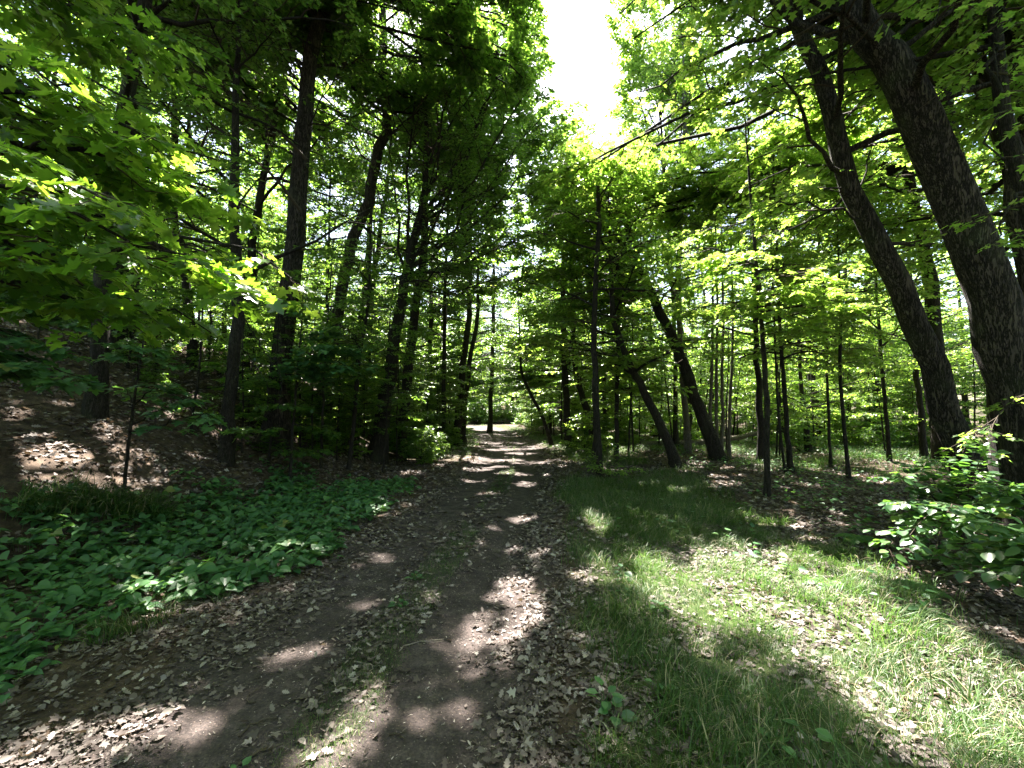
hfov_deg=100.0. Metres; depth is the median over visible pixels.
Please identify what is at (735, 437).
fallen log
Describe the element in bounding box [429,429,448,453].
bush
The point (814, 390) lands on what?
forest tree
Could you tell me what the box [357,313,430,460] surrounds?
forest sapling
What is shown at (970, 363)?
forest sapling
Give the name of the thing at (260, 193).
shade tree
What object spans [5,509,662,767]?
wood chips
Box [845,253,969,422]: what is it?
forest tree
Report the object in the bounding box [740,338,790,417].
forest sapling
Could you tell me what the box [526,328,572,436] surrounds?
forest sapling
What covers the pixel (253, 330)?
forest sapling
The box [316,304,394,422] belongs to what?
forest sapling
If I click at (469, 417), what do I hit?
forest sapling
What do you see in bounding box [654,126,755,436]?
tree
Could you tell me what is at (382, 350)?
forest sapling
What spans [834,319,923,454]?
forest sapling
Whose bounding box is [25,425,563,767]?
dirt track
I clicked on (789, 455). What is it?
young tree
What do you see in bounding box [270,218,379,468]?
forest sapling
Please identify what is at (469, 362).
young tree
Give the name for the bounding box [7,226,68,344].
forest sapling
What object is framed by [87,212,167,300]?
forest sapling
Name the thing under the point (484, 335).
forest tree
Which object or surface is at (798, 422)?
bush
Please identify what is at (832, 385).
forest sapling
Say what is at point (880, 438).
bush
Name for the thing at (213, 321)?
forest sapling
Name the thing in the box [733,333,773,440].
forest sapling
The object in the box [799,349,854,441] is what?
forest sapling
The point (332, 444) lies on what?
bush
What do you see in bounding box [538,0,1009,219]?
overhanging tree
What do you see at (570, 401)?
forest sapling
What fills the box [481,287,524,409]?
forest tree
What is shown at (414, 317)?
young tree
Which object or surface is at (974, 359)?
forest tree
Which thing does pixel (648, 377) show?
forest sapling
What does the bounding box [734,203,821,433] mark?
forest tree
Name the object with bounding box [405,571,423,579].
plant
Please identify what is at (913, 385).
forest sapling
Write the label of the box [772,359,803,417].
forest sapling
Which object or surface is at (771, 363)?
forest sapling
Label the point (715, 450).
leaning tree
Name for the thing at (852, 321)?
young tree
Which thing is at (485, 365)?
forest sapling
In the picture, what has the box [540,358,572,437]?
forest sapling
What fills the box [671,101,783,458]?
tree
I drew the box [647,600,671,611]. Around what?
plant
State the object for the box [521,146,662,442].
arching tree
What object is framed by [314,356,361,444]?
forest sapling
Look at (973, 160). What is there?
shade tree
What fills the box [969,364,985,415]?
forest sapling
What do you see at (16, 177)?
forest sapling
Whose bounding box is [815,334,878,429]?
forest sapling
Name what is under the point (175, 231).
forest sapling
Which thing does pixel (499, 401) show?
forest sapling
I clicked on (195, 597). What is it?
plant
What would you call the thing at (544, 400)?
forest sapling
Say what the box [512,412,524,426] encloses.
bush
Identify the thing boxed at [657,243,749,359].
forest tree
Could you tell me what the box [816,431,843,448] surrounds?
bush
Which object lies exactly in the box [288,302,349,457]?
forest sapling
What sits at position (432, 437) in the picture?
bush
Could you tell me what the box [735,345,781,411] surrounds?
forest sapling
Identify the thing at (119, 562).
ground cover
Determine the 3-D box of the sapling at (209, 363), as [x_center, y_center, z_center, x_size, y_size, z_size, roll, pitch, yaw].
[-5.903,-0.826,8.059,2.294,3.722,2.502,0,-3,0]
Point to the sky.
(580, 45)
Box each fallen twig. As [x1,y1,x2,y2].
[237,744,282,765]
[238,718,276,737]
[246,683,263,703]
[257,612,294,629]
[294,756,318,767]
[357,661,376,670]
[389,732,404,742]
[398,639,443,651]
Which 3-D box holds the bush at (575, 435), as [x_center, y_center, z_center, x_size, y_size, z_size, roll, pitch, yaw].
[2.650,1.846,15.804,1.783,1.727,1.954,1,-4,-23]
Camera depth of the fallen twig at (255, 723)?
2.30 m
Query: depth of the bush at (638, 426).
24.76 m
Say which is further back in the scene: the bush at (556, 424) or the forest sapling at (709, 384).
the bush at (556, 424)
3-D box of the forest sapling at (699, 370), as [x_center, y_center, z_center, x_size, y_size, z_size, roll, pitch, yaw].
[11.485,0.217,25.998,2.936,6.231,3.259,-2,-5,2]
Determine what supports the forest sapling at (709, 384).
on the ground at (10, 485)
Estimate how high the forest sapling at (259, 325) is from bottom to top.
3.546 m
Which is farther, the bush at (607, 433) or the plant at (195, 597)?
the bush at (607, 433)
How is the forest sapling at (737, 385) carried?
on the ground at (10, 485)
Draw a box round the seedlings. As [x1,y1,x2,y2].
[124,341,1019,622]
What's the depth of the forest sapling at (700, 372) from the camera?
21.88 m
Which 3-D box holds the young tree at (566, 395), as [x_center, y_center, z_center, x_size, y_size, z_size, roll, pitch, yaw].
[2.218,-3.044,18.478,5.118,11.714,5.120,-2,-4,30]
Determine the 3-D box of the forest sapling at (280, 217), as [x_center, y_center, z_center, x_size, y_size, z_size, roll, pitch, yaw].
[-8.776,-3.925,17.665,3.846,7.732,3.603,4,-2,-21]
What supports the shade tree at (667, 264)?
on the ground at (10, 485)
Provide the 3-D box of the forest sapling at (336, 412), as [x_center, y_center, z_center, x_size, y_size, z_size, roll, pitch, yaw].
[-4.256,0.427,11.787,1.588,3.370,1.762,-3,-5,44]
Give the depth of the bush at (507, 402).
47.69 m
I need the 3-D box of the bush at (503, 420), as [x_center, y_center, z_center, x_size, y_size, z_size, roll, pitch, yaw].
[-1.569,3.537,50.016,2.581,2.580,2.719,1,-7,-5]
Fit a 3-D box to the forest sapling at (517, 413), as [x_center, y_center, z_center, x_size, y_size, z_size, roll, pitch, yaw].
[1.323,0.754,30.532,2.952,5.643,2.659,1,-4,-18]
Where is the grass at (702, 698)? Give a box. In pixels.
[0,424,1023,767]
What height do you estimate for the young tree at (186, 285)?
9.674 m
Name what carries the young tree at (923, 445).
on the ground at (10, 485)
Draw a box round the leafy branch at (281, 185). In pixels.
[180,115,309,211]
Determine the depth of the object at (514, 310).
38.33 m
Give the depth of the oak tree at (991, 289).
5.70 m
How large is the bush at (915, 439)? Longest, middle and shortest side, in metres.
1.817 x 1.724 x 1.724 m
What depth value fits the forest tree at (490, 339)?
69.69 m
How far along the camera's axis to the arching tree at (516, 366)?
22.42 m
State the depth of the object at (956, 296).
20.74 m
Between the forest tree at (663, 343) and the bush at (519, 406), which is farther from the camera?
the bush at (519, 406)
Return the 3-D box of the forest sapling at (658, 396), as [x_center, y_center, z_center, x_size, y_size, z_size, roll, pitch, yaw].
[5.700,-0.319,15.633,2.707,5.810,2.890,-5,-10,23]
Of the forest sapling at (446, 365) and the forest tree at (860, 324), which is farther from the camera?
the forest tree at (860, 324)
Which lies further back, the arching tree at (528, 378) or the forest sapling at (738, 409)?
the arching tree at (528, 378)
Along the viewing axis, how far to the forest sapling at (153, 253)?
15.88 m
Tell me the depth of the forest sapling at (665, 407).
17.95 m
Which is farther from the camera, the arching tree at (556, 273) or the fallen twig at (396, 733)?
the arching tree at (556, 273)
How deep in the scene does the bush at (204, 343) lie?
17.22 m
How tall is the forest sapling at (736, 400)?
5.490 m
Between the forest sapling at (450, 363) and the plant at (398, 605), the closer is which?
the plant at (398, 605)
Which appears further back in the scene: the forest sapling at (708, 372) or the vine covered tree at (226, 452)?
the forest sapling at (708, 372)
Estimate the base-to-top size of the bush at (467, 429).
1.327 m
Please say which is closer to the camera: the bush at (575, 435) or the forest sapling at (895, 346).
the bush at (575, 435)
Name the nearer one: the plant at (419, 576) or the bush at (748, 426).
the plant at (419, 576)
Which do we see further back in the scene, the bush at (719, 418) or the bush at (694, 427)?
the bush at (719, 418)
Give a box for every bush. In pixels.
[67,269,135,334]
[128,292,183,347]
[132,357,178,386]
[134,291,203,350]
[177,320,206,346]
[184,324,250,375]
[243,331,271,365]
[244,394,314,436]
[294,333,369,394]
[295,418,347,454]
[301,404,329,425]
[323,413,350,441]
[326,424,372,458]
[333,401,373,433]
[389,417,428,461]
[400,429,438,465]
[405,424,428,445]
[407,426,445,460]
[412,401,447,433]
[418,424,450,456]
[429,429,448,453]
[433,421,454,448]
[446,425,462,446]
[466,398,487,423]
[466,421,474,434]
[468,401,487,422]
[477,402,502,422]
[487,396,516,423]
[493,405,506,422]
[497,403,509,422]
[507,401,527,421]
[511,398,530,420]
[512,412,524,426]
[521,413,533,429]
[525,415,544,432]
[526,396,562,429]
[533,419,548,434]
[552,422,563,432]
[557,408,592,443]
[561,411,611,454]
[579,412,622,441]
[592,422,614,446]
[600,388,654,440]
[612,416,637,440]
[613,422,642,445]
[628,409,648,428]
[633,419,645,435]
[637,405,681,437]
[665,411,701,439]
[668,415,700,439]
[692,416,703,438]
[713,413,735,434]
[731,419,746,434]
[738,389,803,434]
[739,420,756,441]
[753,419,784,446]
[782,417,821,452]
[789,402,850,443]
[791,414,810,435]
[814,411,857,439]
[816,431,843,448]
[819,414,867,446]
[838,393,893,438]
[840,400,915,446]
[850,416,884,435]
[856,415,910,446]
[873,391,928,439]
[891,416,930,448]
[968,397,987,446]
[971,415,984,429]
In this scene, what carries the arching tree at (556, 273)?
on the ground at (10, 485)
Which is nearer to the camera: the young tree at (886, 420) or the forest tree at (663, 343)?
the young tree at (886, 420)
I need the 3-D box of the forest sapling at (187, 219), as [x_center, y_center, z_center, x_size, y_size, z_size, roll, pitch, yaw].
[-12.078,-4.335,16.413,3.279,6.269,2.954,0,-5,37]
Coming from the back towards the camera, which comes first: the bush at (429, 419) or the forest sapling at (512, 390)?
the forest sapling at (512, 390)
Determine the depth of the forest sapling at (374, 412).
11.66 m
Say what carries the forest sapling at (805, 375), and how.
on the ground at (10, 485)
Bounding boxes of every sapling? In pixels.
[0,265,105,398]
[4,158,37,199]
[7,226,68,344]
[68,177,204,367]
[76,210,146,293]
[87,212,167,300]
[88,176,173,338]
[90,290,227,493]
[108,245,270,434]
[112,200,196,373]
[134,156,210,336]
[166,186,256,369]
[166,187,226,346]
[174,202,243,344]
[184,279,288,453]
[195,300,229,344]
[211,285,274,425]
[214,266,343,465]
[221,198,307,369]
[223,207,308,367]
[225,249,275,340]
[226,306,266,364]
[227,244,282,338]
[227,300,274,395]
[231,240,279,356]
[239,290,277,404]
[239,293,315,453]
[244,192,336,330]
[251,290,350,418]
[256,266,340,447]
[266,301,380,479]
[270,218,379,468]
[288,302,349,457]
[296,344,364,459]
[297,234,375,345]
[300,262,334,341]
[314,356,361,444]
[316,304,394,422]
[325,338,392,457]
[333,306,402,438]
[334,355,380,445]
[337,350,392,462]
[345,260,447,472]
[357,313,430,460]
[359,284,396,378]
[360,321,436,463]
[365,340,428,440]
[370,289,424,393]
[372,317,417,397]
[382,362,416,425]
[393,354,445,428]
[404,318,442,400]
[410,353,448,429]
[411,386,431,427]
[417,359,471,450]
[418,327,469,418]
[419,330,469,420]
[419,355,453,421]
[421,326,483,435]
[423,341,466,422]
[426,357,461,430]
[446,370,472,425]
[474,349,500,398]
[480,348,514,401]
[495,354,517,420]
[500,348,518,404]
[510,363,545,425]
[517,397,533,421]
[519,311,590,444]
[521,392,539,420]
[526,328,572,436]
[528,366,559,434]
[530,318,590,433]
[536,375,553,424]
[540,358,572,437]
[544,338,589,425]
[547,361,583,422]
[551,363,590,416]
[556,352,591,430]
[562,322,628,427]
[571,377,613,422]
[575,345,612,422]
[588,294,669,459]
[588,298,671,451]
[599,342,638,434]
[600,339,629,413]
[602,322,643,413]
[607,328,659,439]
[632,344,672,438]
[634,299,708,439]
[639,301,694,446]
[645,351,680,422]
[647,336,687,411]
[649,351,701,420]
[664,350,699,416]
[678,304,745,410]
[678,315,729,407]
[687,343,725,430]
[691,326,739,429]
[691,333,740,423]
[694,314,754,452]
[695,349,733,417]
[702,286,774,435]
[703,324,755,440]
[727,339,794,424]
[732,367,753,422]
[733,156,959,478]
[733,303,824,438]
[733,317,823,455]
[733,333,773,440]
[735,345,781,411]
[740,303,826,457]
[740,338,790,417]
[744,208,920,466]
[752,356,799,446]
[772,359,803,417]
[780,338,859,448]
[789,354,835,415]
[791,360,808,414]
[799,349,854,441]
[806,373,850,420]
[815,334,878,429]
[817,348,862,426]
[822,362,853,412]
[826,314,913,445]
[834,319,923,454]
[848,330,912,424]
[885,333,923,429]
[888,293,984,433]
[888,340,926,442]
[896,315,984,422]
[944,307,985,436]
[944,324,985,409]
[958,329,986,441]
[958,330,983,406]
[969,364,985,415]
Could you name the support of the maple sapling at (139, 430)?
on the ground at (10, 485)
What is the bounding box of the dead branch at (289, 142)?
[149,52,307,160]
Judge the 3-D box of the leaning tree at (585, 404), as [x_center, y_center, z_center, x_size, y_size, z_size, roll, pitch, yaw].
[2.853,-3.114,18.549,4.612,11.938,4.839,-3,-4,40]
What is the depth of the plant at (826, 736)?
1.99 m
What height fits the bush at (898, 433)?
2.353 m
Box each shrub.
[561,440,645,477]
[863,438,1023,569]
[932,481,1023,597]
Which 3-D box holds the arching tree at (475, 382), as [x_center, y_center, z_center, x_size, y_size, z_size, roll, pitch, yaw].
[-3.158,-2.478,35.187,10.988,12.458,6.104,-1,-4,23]
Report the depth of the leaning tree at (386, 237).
16.98 m
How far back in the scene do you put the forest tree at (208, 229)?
30.44 m
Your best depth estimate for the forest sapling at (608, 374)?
22.81 m
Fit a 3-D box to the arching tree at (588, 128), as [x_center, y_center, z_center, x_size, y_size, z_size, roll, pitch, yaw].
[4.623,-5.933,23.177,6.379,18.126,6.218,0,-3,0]
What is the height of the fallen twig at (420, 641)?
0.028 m
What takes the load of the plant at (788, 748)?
on the ground at (10, 485)
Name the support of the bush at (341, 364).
on the ground at (10, 485)
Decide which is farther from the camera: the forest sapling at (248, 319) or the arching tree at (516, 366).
the arching tree at (516, 366)
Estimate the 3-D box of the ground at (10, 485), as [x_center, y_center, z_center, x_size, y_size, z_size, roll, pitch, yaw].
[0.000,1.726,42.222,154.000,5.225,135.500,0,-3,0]
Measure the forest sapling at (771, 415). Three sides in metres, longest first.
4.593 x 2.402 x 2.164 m
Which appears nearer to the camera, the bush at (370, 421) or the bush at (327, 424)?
the bush at (327, 424)
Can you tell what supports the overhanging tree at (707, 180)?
on the ground at (10, 485)
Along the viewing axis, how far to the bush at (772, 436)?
17.80 m
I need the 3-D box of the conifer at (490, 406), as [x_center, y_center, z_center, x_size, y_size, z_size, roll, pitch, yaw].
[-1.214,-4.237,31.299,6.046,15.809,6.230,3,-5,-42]
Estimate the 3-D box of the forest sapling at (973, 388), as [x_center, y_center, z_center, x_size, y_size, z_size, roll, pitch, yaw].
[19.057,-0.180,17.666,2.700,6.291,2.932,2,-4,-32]
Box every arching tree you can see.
[381,0,594,448]
[381,189,561,409]
[415,282,520,398]
[467,241,591,431]
[485,247,586,433]
[502,145,695,458]
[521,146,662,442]
[544,109,649,357]
[601,0,765,447]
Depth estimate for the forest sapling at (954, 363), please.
18.27 m
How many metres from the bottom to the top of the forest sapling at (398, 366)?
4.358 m
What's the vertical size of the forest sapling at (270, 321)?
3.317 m
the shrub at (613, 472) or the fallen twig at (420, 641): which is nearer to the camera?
the fallen twig at (420, 641)
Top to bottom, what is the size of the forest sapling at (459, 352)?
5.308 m
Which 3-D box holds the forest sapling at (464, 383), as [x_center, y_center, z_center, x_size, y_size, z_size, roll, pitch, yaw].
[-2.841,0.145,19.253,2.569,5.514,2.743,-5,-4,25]
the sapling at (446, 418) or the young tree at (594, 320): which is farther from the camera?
the sapling at (446, 418)
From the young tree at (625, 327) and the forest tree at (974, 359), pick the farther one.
the forest tree at (974, 359)
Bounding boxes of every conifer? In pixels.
[255,85,395,384]
[377,169,491,422]
[447,216,523,432]
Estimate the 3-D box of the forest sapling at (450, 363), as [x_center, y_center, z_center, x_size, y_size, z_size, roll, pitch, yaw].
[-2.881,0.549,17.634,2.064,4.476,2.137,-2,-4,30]
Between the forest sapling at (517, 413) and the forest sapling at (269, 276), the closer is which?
the forest sapling at (269, 276)
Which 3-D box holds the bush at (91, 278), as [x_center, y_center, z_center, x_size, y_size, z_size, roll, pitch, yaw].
[-10.045,-1.859,10.538,1.777,1.776,1.872,3,-4,-25]
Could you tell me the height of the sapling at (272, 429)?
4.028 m
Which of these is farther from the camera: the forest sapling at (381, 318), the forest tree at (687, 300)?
the forest tree at (687, 300)
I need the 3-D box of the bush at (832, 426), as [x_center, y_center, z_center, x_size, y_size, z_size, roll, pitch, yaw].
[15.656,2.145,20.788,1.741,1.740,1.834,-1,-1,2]
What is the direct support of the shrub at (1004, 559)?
on the ground at (10, 485)
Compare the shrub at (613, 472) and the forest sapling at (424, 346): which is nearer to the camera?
the shrub at (613, 472)
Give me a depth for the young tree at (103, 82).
12.65 m
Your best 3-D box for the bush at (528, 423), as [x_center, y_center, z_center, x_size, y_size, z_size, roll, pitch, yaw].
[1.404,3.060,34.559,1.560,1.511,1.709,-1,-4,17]
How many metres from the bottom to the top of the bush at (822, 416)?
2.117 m
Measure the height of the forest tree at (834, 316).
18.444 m
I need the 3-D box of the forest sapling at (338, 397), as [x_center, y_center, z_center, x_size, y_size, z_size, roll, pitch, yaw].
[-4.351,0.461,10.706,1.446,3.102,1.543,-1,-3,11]
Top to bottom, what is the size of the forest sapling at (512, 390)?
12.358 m
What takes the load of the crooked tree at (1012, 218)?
on the ground at (10, 485)
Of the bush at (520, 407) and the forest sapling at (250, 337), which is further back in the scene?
the bush at (520, 407)
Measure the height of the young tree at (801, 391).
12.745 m
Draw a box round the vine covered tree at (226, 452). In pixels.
[24,0,400,467]
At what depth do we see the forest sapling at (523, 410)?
36.37 m
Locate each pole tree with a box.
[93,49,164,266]
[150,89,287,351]
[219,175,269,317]
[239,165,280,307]
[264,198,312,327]
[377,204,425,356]
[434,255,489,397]
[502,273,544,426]
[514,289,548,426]
[636,14,743,453]
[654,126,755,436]
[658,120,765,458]
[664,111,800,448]
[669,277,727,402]
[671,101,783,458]
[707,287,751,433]
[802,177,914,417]
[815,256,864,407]
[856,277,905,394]
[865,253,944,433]
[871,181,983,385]
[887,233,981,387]
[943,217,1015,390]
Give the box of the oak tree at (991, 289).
[632,0,1023,536]
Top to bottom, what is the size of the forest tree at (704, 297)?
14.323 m
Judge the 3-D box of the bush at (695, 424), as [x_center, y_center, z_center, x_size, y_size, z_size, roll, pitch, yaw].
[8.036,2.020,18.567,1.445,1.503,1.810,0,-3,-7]
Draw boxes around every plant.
[0,640,52,661]
[186,592,206,600]
[231,756,251,767]
[388,598,407,607]
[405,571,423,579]
[585,676,624,708]
[598,700,638,725]
[644,678,677,691]
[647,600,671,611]
[752,725,795,757]
[782,719,834,748]
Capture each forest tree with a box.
[0,2,53,196]
[0,4,246,285]
[1,5,88,231]
[80,79,275,318]
[169,140,284,326]
[170,166,224,322]
[197,157,286,326]
[273,201,334,325]
[303,186,359,333]
[321,147,434,361]
[376,253,418,367]
[419,214,489,379]
[465,303,495,420]
[473,284,519,400]
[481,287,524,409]
[484,299,512,406]
[503,304,529,403]
[512,305,543,399]
[609,227,707,436]
[640,209,743,392]
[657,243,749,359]
[664,229,751,426]
[711,217,817,387]
[733,117,903,440]
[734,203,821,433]
[769,150,886,402]
[804,123,972,412]
[821,238,892,420]
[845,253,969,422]
[906,241,985,431]
[933,166,1016,381]
[942,308,981,399]
[988,175,1016,274]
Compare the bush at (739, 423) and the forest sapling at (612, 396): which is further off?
the bush at (739, 423)
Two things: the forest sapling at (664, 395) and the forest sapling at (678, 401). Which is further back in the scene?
the forest sapling at (664, 395)
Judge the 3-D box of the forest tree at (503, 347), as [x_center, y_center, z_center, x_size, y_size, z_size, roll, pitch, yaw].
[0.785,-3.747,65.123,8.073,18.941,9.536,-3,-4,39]
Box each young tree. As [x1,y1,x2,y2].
[0,1,180,252]
[32,48,283,368]
[38,41,195,339]
[282,144,438,470]
[335,116,492,454]
[393,188,528,445]
[425,215,532,443]
[488,185,622,446]
[506,131,697,478]
[536,167,700,461]
[656,47,829,462]
[671,72,915,473]
[683,159,901,472]
[726,139,900,452]
[814,118,959,460]
[830,97,1000,457]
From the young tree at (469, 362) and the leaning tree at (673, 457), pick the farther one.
the young tree at (469, 362)
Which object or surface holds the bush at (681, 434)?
on the ground at (10, 485)
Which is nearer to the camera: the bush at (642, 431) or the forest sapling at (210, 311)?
the forest sapling at (210, 311)
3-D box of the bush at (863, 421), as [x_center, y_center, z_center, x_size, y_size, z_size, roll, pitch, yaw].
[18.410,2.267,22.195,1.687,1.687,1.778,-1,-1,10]
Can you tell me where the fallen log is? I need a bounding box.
[639,431,757,446]
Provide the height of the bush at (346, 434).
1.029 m
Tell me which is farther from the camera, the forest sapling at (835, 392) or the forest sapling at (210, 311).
the forest sapling at (835, 392)
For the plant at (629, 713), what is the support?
on the ground at (10, 485)
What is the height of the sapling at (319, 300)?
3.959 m
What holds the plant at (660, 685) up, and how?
on the ground at (10, 485)
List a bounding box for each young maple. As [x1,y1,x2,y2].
[637,63,887,496]
[733,0,1023,461]
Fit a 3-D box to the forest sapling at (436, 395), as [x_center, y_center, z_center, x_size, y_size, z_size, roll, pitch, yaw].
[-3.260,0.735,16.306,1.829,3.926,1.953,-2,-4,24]
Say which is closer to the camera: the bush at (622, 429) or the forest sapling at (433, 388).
the bush at (622, 429)
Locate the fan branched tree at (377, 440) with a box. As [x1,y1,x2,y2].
[363,4,577,464]
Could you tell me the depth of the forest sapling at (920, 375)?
18.20 m
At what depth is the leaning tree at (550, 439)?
18.90 m
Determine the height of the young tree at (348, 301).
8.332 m
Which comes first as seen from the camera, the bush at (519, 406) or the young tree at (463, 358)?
the young tree at (463, 358)
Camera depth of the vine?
7.39 m
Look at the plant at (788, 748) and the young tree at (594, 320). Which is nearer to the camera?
the plant at (788, 748)
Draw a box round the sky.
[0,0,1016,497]
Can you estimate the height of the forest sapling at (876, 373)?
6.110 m
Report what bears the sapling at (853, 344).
on the ground at (10, 485)
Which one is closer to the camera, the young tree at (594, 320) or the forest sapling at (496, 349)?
the young tree at (594, 320)
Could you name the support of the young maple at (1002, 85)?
on the ground at (10, 485)
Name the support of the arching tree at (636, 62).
on the ground at (10, 485)
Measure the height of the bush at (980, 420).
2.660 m
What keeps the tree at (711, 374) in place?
on the ground at (10, 485)
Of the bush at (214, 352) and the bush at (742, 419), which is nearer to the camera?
the bush at (214, 352)
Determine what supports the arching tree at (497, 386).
on the ground at (10, 485)
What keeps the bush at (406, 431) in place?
on the ground at (10, 485)
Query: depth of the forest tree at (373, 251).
29.25 m
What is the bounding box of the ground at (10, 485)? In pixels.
[0,317,1023,767]
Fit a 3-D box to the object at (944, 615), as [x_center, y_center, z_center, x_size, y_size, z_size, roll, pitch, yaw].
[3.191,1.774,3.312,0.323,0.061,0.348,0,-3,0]
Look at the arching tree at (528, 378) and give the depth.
26.54 m
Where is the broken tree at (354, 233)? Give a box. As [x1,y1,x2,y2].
[284,1,467,423]
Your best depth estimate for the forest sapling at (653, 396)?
20.11 m
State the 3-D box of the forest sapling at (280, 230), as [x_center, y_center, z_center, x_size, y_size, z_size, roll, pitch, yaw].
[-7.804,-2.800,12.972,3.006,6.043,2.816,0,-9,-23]
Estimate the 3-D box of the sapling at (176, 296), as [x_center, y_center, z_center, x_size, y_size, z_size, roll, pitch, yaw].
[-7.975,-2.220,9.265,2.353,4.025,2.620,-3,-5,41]
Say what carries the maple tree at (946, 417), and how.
on the ground at (10, 485)
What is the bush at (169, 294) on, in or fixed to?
on the ground at (10, 485)
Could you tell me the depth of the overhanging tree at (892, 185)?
9.19 m
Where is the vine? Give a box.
[219,231,282,447]
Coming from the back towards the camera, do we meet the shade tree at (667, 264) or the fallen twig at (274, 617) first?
the shade tree at (667, 264)
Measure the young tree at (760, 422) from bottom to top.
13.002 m
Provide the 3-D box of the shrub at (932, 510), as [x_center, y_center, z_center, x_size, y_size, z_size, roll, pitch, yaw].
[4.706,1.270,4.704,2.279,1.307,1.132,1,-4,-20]
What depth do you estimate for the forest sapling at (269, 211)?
17.73 m
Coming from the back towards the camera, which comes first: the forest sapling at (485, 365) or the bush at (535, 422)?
the forest sapling at (485, 365)
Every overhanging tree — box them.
[51,0,549,357]
[426,0,536,13]
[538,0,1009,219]
[543,7,1014,463]
[620,0,1015,484]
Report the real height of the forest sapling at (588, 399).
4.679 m
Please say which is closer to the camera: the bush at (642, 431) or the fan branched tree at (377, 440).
the fan branched tree at (377, 440)
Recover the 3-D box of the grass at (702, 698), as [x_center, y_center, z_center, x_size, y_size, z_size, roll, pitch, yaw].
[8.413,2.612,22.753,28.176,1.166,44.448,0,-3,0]
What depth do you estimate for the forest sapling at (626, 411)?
19.82 m
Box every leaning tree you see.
[307,111,423,395]
[478,261,558,445]
[517,195,640,445]
[525,136,739,468]
[539,133,754,461]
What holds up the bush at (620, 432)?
on the ground at (10, 485)
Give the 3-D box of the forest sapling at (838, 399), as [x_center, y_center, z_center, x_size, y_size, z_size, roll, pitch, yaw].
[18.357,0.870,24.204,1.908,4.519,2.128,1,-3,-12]
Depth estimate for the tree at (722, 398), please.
13.87 m
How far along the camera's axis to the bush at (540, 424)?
27.26 m
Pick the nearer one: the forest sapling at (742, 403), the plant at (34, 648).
the plant at (34, 648)
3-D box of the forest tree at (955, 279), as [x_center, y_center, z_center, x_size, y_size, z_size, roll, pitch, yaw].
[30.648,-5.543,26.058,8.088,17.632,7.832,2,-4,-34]
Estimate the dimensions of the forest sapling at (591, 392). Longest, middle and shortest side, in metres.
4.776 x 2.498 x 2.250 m
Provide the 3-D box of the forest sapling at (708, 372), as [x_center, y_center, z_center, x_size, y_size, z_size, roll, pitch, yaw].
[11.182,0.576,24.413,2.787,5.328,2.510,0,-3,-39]
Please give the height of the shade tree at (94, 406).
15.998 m
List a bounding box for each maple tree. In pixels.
[0,0,327,351]
[725,0,1022,519]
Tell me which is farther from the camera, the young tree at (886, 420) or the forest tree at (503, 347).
the forest tree at (503, 347)
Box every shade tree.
[4,0,374,420]
[149,10,384,387]
[269,9,455,421]
[585,70,776,438]
[751,0,1023,249]
[823,50,1017,291]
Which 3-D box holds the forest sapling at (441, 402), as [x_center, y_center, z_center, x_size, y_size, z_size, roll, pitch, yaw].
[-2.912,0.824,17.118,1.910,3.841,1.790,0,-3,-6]
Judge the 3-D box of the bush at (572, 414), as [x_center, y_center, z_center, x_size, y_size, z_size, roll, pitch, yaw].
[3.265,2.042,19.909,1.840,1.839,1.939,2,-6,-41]
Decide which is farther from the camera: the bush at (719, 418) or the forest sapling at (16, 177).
the bush at (719, 418)
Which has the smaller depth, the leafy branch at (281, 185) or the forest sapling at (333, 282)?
the leafy branch at (281, 185)
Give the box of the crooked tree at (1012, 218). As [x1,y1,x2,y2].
[805,1,1023,296]
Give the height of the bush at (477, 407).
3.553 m
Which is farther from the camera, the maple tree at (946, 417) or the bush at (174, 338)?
the bush at (174, 338)
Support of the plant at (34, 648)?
on the ground at (10, 485)
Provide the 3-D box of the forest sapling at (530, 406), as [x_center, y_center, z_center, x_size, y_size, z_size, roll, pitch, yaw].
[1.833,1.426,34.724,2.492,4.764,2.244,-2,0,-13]
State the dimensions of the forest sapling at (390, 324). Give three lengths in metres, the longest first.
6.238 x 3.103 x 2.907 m
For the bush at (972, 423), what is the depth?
33.49 m
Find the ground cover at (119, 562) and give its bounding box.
[0,453,421,705]
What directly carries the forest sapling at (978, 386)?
on the ground at (10, 485)
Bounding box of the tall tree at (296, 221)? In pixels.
[188,0,406,453]
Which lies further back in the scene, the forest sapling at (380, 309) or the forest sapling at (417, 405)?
the forest sapling at (380, 309)
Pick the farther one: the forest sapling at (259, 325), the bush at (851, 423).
the bush at (851, 423)

